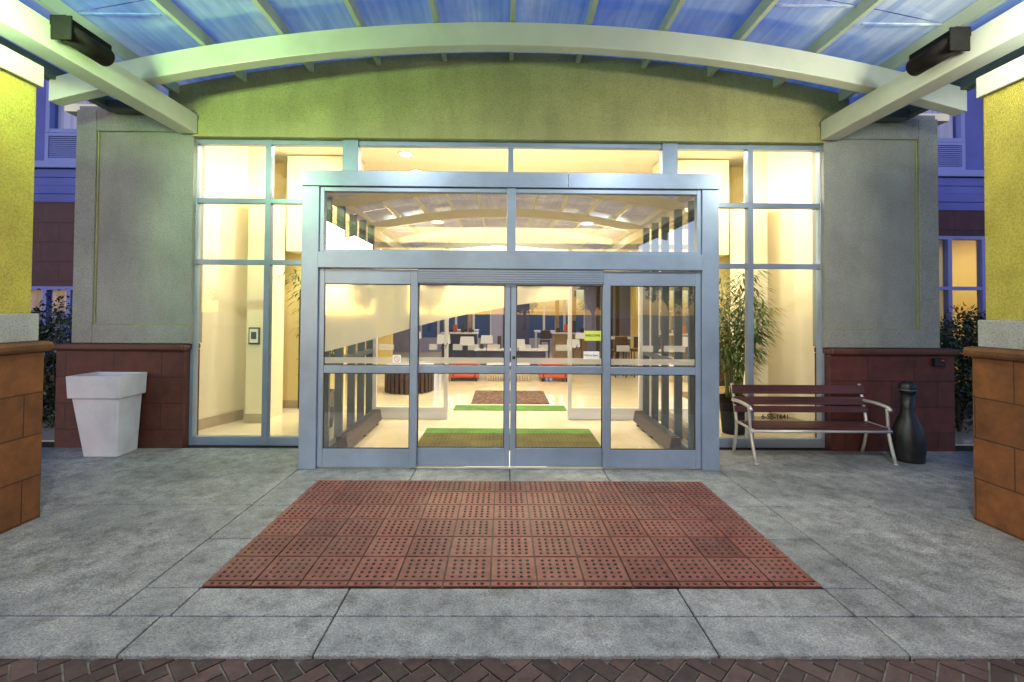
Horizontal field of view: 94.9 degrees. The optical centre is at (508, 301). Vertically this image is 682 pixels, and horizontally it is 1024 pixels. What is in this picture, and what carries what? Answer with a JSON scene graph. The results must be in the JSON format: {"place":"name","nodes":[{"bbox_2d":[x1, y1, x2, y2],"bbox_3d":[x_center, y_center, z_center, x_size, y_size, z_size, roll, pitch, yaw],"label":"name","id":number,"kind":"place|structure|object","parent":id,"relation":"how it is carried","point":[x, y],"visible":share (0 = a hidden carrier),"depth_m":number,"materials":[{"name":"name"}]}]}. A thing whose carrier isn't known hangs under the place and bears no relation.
{"place":"outdoors","nodes":[
{"label":"outdoors","id":0,"kind":"place"},
{"bbox_2d":[422,314,583,337],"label":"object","id":1,"kind":"structure","parent":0,"point":[482,323],"depth_m":66.13,"materials":[{"name":"glass"}]},
{"bbox_2d":[42,442,972,451],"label":"planting soil","id":2,"kind":"structure","parent":0,"point":[957,448],"depth_m":6.14,"materials":[{"name":"brown soil"}]},
{"bbox_2d":[39,323,55,391],"bbox_3d":[-7.711,1.056,7.111,1.358,1.618,1.172,0,-1,-1],"label":"shrub","id":3,"kind":"object","parent":2,"relation":"on","point":[46,358],"depth_m":7.45,"materials":[{"name":"green plant"}]},
{"bbox_2d":[31,288,71,427],"bbox_3d":[-6.770,0.824,7.002,1.438,2.088,1.172,0,-1,-1],"label":"shrub","id":4,"kind":"object","parent":2,"relation":"on","point":[48,414],"visible":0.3,"depth_m":6.84,"materials":[{"name":"green plant"}]},
{"bbox_2d":[940,318,977,432],"bbox_3d":[6.715,1.083,7.043,1.334,1.762,1.222,0,-1,-1],"label":"shrub","id":5,"kind":"object","parent":2,"relation":"on","point":[962,387],"visible":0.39,"depth_m":6.94,"materials":[{"name":"green plant"}]},
{"bbox_2d":[940,302,985,404],"bbox_3d":[7.590,0.958,7.250,1.464,2.031,1.172,0,-1,-1],"label":"shrub","id":6,"kind":"object","parent":2,"relation":"on","point":[967,316],"visible":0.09,"depth_m":7.46,"materials":[{"name":"green plant"}]},
{"bbox_2d":[0,445,1023,661],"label":"pavement","id":7,"kind":"structure","parent":0,"point":[94,550],"depth_m":2.98,"materials":[{"name":"concrete"}]},
{"bbox_2d":[0,44,53,534],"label":"canopy column","id":8,"kind":"structure","parent":7,"relation":"on","point":[22,348],"depth_m":3.79,"materials":[{"name":"paint"}]},
{"bbox_2d":[66,372,146,456],"bbox_3d":[-4.854,1.354,5.688,0.629,0.960,0.430,0,-1,-1],"label":"planter","id":9,"kind":"object","parent":7,"relation":"on","point":[107,407],"visible":1,"depth_m":5.53,"materials":[{"name":"plastic"}]},
{"bbox_2d":[31,0,985,468],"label":"hotel building","id":10,"kind":"structure","parent":7,"relation":"on","point":[163,256],"depth_m":6.13,"materials":[{"name":"grey paint"}]},
{"bbox_2d":[31,286,72,370],"bbox_3d":[-7.801,0.447,8.012,1.670,1.420,0.250,0,-1,-1],"label":"wing window","id":11,"kind":"structure","parent":10,"relation":"in","point":[38,295],"depth_m":7.98,"materials":[{"name":"blue glass"}]},
{"bbox_2d":[45,1,138,132],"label":"wing window","id":12,"kind":"structure","parent":10,"relation":"in","point":[67,123],"depth_m":8.02,"materials":[{"name":"blue glass"}]},
{"bbox_2d":[189,139,360,445],"bbox_3d":[-3.048,-0.133,6.144,2.160,3.975,0.140,0,-1,-1],"label":"lobby window","id":13,"kind":"structure","parent":10,"relation":"in","point":[351,148],"depth_m":6.12,"materials":[{"name":"metal"}]},
{"bbox_2d":[275,266,347,427],"bbox_3d":[-2.749,0.647,7.021,1.465,2.436,1.125,0,-1,-1],"label":"potted bamboo","id":14,"kind":"object","parent":10,"relation":"on","point":[331,419],"visible":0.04,"depth_m":6.98,"materials":[{"name":"plant"}]},
{"bbox_2d":[336,409,381,446],"bbox_3d":[-2.021,1.752,6.498,0.148,0.220,1.600,0,-1,-1],"label":"floor radiator","id":15,"kind":"object","parent":10,"relation":"on","point":[353,434],"visible":0.82,"depth_m":6.23,"materials":[{"name":"grey metal"}]},
{"bbox_2d":[384,363,433,393],"bbox_3d":[-2.150,1.630,10.250,1.060,0.580,1.060,0,-1,-1],"label":"slatted counter","id":16,"kind":"object","parent":10,"relation":"on","point":[396,383],"visible":0.51,"depth_m":9.84,"materials":[{"name":"brown wood"}]},
{"bbox_2d":[437,334,449,363],"bbox_3d":[-1.807,1.452,13.158,0.352,1.079,0.280,0,-1,-1],"label":"floor lamp","id":17,"kind":"object","parent":10,"relation":"on","point":[440,338],"visible":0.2,"depth_m":13.04,"materials":[{"name":"white metal"}]},
{"bbox_2d":[421,310,490,337],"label":"lobby rear window","id":18,"kind":"structure","parent":10,"relation":"in","point":[473,320],"depth_m":20.02,"materials":[{"name":"white metal"}]},
{"bbox_2d":[440,321,478,357],"bbox_3d":[-1.687,1.362,16.411,1.300,1.380,0.600,0,-1,-1],"label":"bar counter","id":19,"kind":"object","parent":10,"relation":"on","point":[455,335],"visible":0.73,"depth_m":16.16,"materials":[{"name":"white metal"}]},
{"bbox_2d":[449,363,479,380],"bbox_3d":[-1.098,1.764,12.058,0.740,0.424,0.900,0,-1,-1],"label":"sofa","id":20,"kind":"object","parent":10,"relation":"on","point":[451,376],"visible":0.37,"depth_m":11.62,"materials":[{"name":"red fabric"}]},
{"bbox_2d":[460,337,473,349],"bbox_3d":[-1.271,1.550,14.561,0.436,0.944,0.280,0,-1,-1],"label":"floor lamp","id":21,"kind":"object","parent":10,"relation":"on","point":[466,340],"visible":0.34,"depth_m":14.44,"materials":[{"name":"white metal"}]},
{"bbox_2d":[457,329,478,343],"bbox_3d":[-1.699,1.549,17.458,1.200,1.054,0.600,0,-1,-1],"label":"table","id":22,"kind":"object","parent":10,"relation":"on","point":[476,330],"visible":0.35,"depth_m":17.43,"materials":[{"name":"white metal"}]},
{"bbox_2d":[481,335,492,364],"bbox_3d":[-0.609,1.479,13.369,0.342,1.050,0.280,0,-1,-1],"label":"floor lamp","id":23,"kind":"object","parent":10,"relation":"on","point":[486,339],"visible":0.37,"depth_m":13.25,"materials":[{"name":"white metal"}]},
{"bbox_2d":[424,428,591,433],"bbox_3d":[0.001,1.875,6.827,2.400,0.012,0.277,0,-1,-1],"label":"entrance mat","id":24,"kind":"object","parent":10,"relation":"on","point":[500,430],"visible":0.89,"depth_m":6.82,"materials":[{"name":"green carpet"}]},
{"bbox_2d":[487,362,529,380],"bbox_3d":[0.002,1.774,12.019,1.100,0.390,0.600,0,-1,-1],"label":"slatted table","id":25,"kind":"object","parent":10,"relation":"on","point":[501,374],"visible":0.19,"depth_m":11.74,"materials":[{"name":"white metal"}]},
{"bbox_2d":[298,170,719,470],"bbox_3d":[0.017,0.226,6.438,4.680,3.311,2.479,0,-1,-1],"label":"entrance vestibule","id":26,"kind":"object","parent":10,"relation":"on","point":[352,296],"visible":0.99,"depth_m":5.27,"materials":[{"name":"metal"}]},
{"bbox_2d":[417,283,509,465],"bbox_3d":[-0.529,0.806,5.309,1.095,2.070,0.045,0,-1,-1],"label":"sliding door","id":27,"kind":"structure","parent":26,"relation":"in","point":[436,301],"depth_m":5.30,"materials":[{"name":"metal"}]},
{"bbox_2d":[319,187,700,254],"bbox_3d":[0.036,-0.909,5.300,4.276,0.733,0.090,0,-1,-1],"label":"transom window","id":28,"kind":"structure","parent":26,"relation":"in","point":[511,193],"depth_m":5.27,"materials":[{"name":"metal"}]},
{"bbox_2d":[510,283,602,466],"bbox_3d":[0.576,0.814,5.309,1.095,2.070,0.066,0,-1,-1],"label":"sliding door","id":29,"kind":"structure","parent":26,"relation":"in","point":[521,293],"depth_m":5.30,"materials":[{"name":"metal"}]},
{"bbox_2d":[418,433,600,449],"bbox_3d":[0.006,1.865,6.301,2.400,0.012,0.770,0,-1,-1],"label":"entrance mat","id":30,"kind":"object","parent":10,"relation":"on","point":[496,439],"visible":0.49,"depth_m":6.33,"materials":[{"name":"carpet"}]},
{"bbox_2d":[471,390,548,403],"bbox_3d":[0.034,1.928,9.566,1.480,0.012,1.400,0,-1,-1],"label":"lobby rug","id":31,"kind":"object","parent":10,"relation":"on","point":[497,397],"visible":0.71,"depth_m":9.43,"materials":[{"name":"brown carpet"}]},
{"bbox_2d":[474,336,545,368],"bbox_3d":[0.081,1.536,14.425,2.200,0.980,0.600,0,-1,-1],"label":"bar counter","id":32,"kind":"object","parent":10,"relation":"on","point":[532,353],"visible":0.34,"depth_m":14.18,"materials":[{"name":"white metal"}]},
{"bbox_2d":[453,405,566,410],"bbox_3d":[0.035,1.907,8.466,2.000,0.012,0.400,0,-1,-1],"label":"entrance mat","id":33,"kind":"object","parent":10,"relation":"on","point":[518,407],"visible":0.89,"depth_m":8.44,"materials":[{"name":"carpet"}]},
{"bbox_2d":[359,141,661,171],"bbox_3d":[0.033,-1.766,6.206,4.000,0.665,0.100,0,-1,-1],"label":"clerestory window","id":34,"kind":"structure","parent":10,"relation":"in","point":[510,146],"depth_m":6.17,"materials":[{"name":"metal"}]},
{"bbox_2d":[0,0,1023,139],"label":"entrance canopy","id":35,"kind":"object","parent":10,"relation":"attached to","point":[858,53],"visible":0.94,"depth_m":5.23,"materials":[{"name":"beige metal"}]},
{"bbox_2d":[50,15,114,66],"bbox_3d":[-3.862,-2.367,4.286,0.195,0.220,0.485,0,-1,-1],"label":"spotlight","id":36,"kind":"object","parent":35,"relation":"attached to","point":[70,31],"visible":1,"depth_m":4.18,"materials":[{"name":"black metal"}]},
{"bbox_2d":[906,26,970,75],"bbox_3d":[3.973,-2.311,4.361,0.195,0.220,0.485,0,-1,-1],"label":"floodlight","id":37,"kind":"object","parent":35,"relation":"attached to","point":[952,41],"visible":1,"depth_m":4.26,"materials":[{"name":"black metal"}]},
{"bbox_2d":[517,339,524,357],"bbox_3d":[0.289,1.547,13.576,0.402,0.933,0.280,0,-1,-1],"label":"floor lamp","id":38,"kind":"object","parent":10,"relation":"on","point":[520,341],"visible":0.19,"depth_m":13.46,"materials":[{"name":"white metal"}]},
{"bbox_2d":[534,330,554,347],"bbox_3d":[1.606,1.563,16.990,1.300,1.054,0.600,0,-1,-1],"label":"table","id":39,"kind":"object","parent":10,"relation":"on","point":[537,331],"visible":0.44,"depth_m":16.72,"materials":[{"name":"white metal"}]},
{"bbox_2d":[540,330,549,357],"bbox_3d":[1.286,1.530,16.427,0.340,1.094,0.360,0,-1,-1],"label":"bar stool","id":40,"kind":"object","parent":10,"relation":"on","point":[544,334],"visible":0.9,"depth_m":16.26,"materials":[{"name":"brown wood"}]},
{"bbox_2d":[538,364,567,381],"bbox_3d":[1.151,1.780,12.080,0.740,0.424,0.900,0,-1,-1],"label":"sofa","id":41,"kind":"object","parent":10,"relation":"on","point":[554,375],"visible":0.36,"depth_m":11.63,"materials":[{"name":"red fabric"}]},
{"bbox_2d":[530,290,584,330],"bbox_3d":[1.534,0.504,20.085,3.600,2.100,0.050,0,-1,-1],"label":"lobby rear window","id":42,"kind":"structure","parent":10,"relation":"in","point":[564,310],"depth_m":20.07,"materials":[{"name":"white metal"}]},
{"bbox_2d":[551,321,586,357],"bbox_3d":[2.068,1.352,15.848,1.200,1.430,0.600,0,-1,-1],"label":"bar counter","id":43,"kind":"object","parent":10,"relation":"on","point":[559,337],"visible":0.54,"depth_m":15.60,"materials":[{"name":"beige wood"}]},
{"bbox_2d":[567,339,579,364],"bbox_3d":[1.841,1.540,13.291,0.342,0.959,0.280,0,-1,-1],"label":"floor lamp","id":44,"kind":"object","parent":10,"relation":"on","point":[575,342],"visible":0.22,"depth_m":13.17,"materials":[{"name":"white metal"}]},
{"bbox_2d":[575,333,583,364],"bbox_3d":[2.326,1.518,14.897,0.363,1.071,0.280,0,-1,-1],"label":"floor lamp","id":45,"kind":"object","parent":10,"relation":"on","point":[579,336],"visible":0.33,"depth_m":14.78,"materials":[{"name":"white metal"}]},
{"bbox_2d":[612,337,627,377],"bbox_3d":[2.998,1.469,12.644,0.340,1.094,0.360,0,-1,-1],"label":"bar stool","id":46,"kind":"object","parent":10,"relation":"on","point":[621,340],"visible":0.62,"depth_m":12.47,"materials":[{"name":"brown wood"}]},
{"bbox_2d":[611,336,637,365],"bbox_3d":[3.243,1.502,13.206,1.000,1.054,0.600,0,-1,-1],"label":"table","id":47,"kind":"object","parent":10,"relation":"on","point":[629,337],"visible":0.07,"depth_m":13.29,"materials":[{"name":"white metal"}]},
{"bbox_2d":[630,337,637,377],"bbox_3d":[3.498,1.472,12.649,0.340,1.094,0.360,0,-1,-1],"label":"bar stool","id":48,"kind":"object","parent":10,"relation":"on","point":[634,349],"visible":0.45,"depth_m":12.49,"materials":[{"name":"brown wood"}]},
{"bbox_2d":[633,411,680,448],"bbox_3d":[2.030,1.781,6.537,0.148,0.220,1.600,0,-1,-1],"label":"floor radiator","id":49,"kind":"object","parent":10,"relation":"on","point":[662,435],"visible":0.82,"depth_m":6.27,"materials":[{"name":"grey metal"}]},
{"bbox_2d":[659,143,824,447],"bbox_3d":[3.091,-0.089,6.203,2.160,3.975,0.140,0,-1,-1],"label":"lobby window","id":50,"kind":"structure","parent":10,"relation":"in","point":[668,155],"depth_m":6.18,"materials":[{"name":"metal"}]},
{"bbox_2d":[719,269,786,434],"bbox_3d":[3.325,0.690,6.853,1.378,2.430,1.333,0,-1,-1],"label":"potted bamboo","id":51,"kind":"object","parent":10,"relation":"on","point":[726,356],"visible":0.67,"depth_m":6.76,"materials":[{"name":"plant"}]},
{"bbox_2d":[879,10,964,141],"bbox_3d":[7.130,-3.896,8.196,1.500,2.280,0.180,0,-1,-1],"label":"wing window","id":52,"kind":"structure","parent":10,"relation":"in","point":[945,130],"depth_m":8.18,"materials":[{"name":"blue glass"}]},
{"bbox_2d":[939,236,985,396],"bbox_3d":[7.576,0.241,8.091,2.420,2.750,0.100,0,-1,-1],"label":"wing window","id":53,"kind":"structure","parent":10,"relation":"in","point":[947,288],"depth_m":8.07,"materials":[{"name":"blue glass"}]},
{"bbox_2d":[201,480,823,589],"bbox_3d":[0.029,1.838,3.921,3.960,0.032,1.870,0,-1,-1],"label":"tactile paving mat","id":54,"kind":"object","parent":7,"relation":"on","point":[374,534],"visible":1,"depth_m":3.58,"materials":[{"name":"red rubber"}]},
{"bbox_2d":[730,383,898,465],"bbox_3d":[3.667,1.464,5.715,1.746,0.872,0.564,0,-1,-1],"label":"park bench","id":55,"kind":"object","parent":7,"relation":"on","point":[865,426],"visible":1,"depth_m":5.86,"materials":[{"name":"wood"}]},
{"bbox_2d":[891,381,926,463],"bbox_3d":[4.816,1.428,5.661,0.344,0.945,0.344,0,-1,-1],"label":"cigarette receptacle","id":56,"kind":"object","parent":7,"relation":"on","point":[908,437],"visible":0.95,"depth_m":5.58,"materials":[{"name":"black plastic"}]},
{"bbox_2d":[963,55,1023,540],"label":"canopy column","id":57,"kind":"structure","parent":7,"relation":"on","point":[997,355],"depth_m":3.84,"materials":[{"name":"paint"}]},
{"bbox_2d":[0,658,1023,681],"bbox_3d":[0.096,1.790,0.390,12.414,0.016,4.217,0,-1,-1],"label":"brick driveway","id":58,"kind":"structure","parent":0,"point":[715,670],"depth_m":2.32,"materials":[{"name":"brown brick"}]},
{"bbox_2d":[472,290,583,314],"label":"sky","id":59,"kind":"structure","parent":0,"point":[579,293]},
{"bbox_2d":[719,353,744,394],"bbox_3d":[3.621,1.354,7.726,0.350,1.144,0.430,0,-1,-1],"label":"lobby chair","id":60,"kind":"object","parent":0,"point":[722,389],"visible":0.06,"depth_m":7.89,"materials":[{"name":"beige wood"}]}
]}

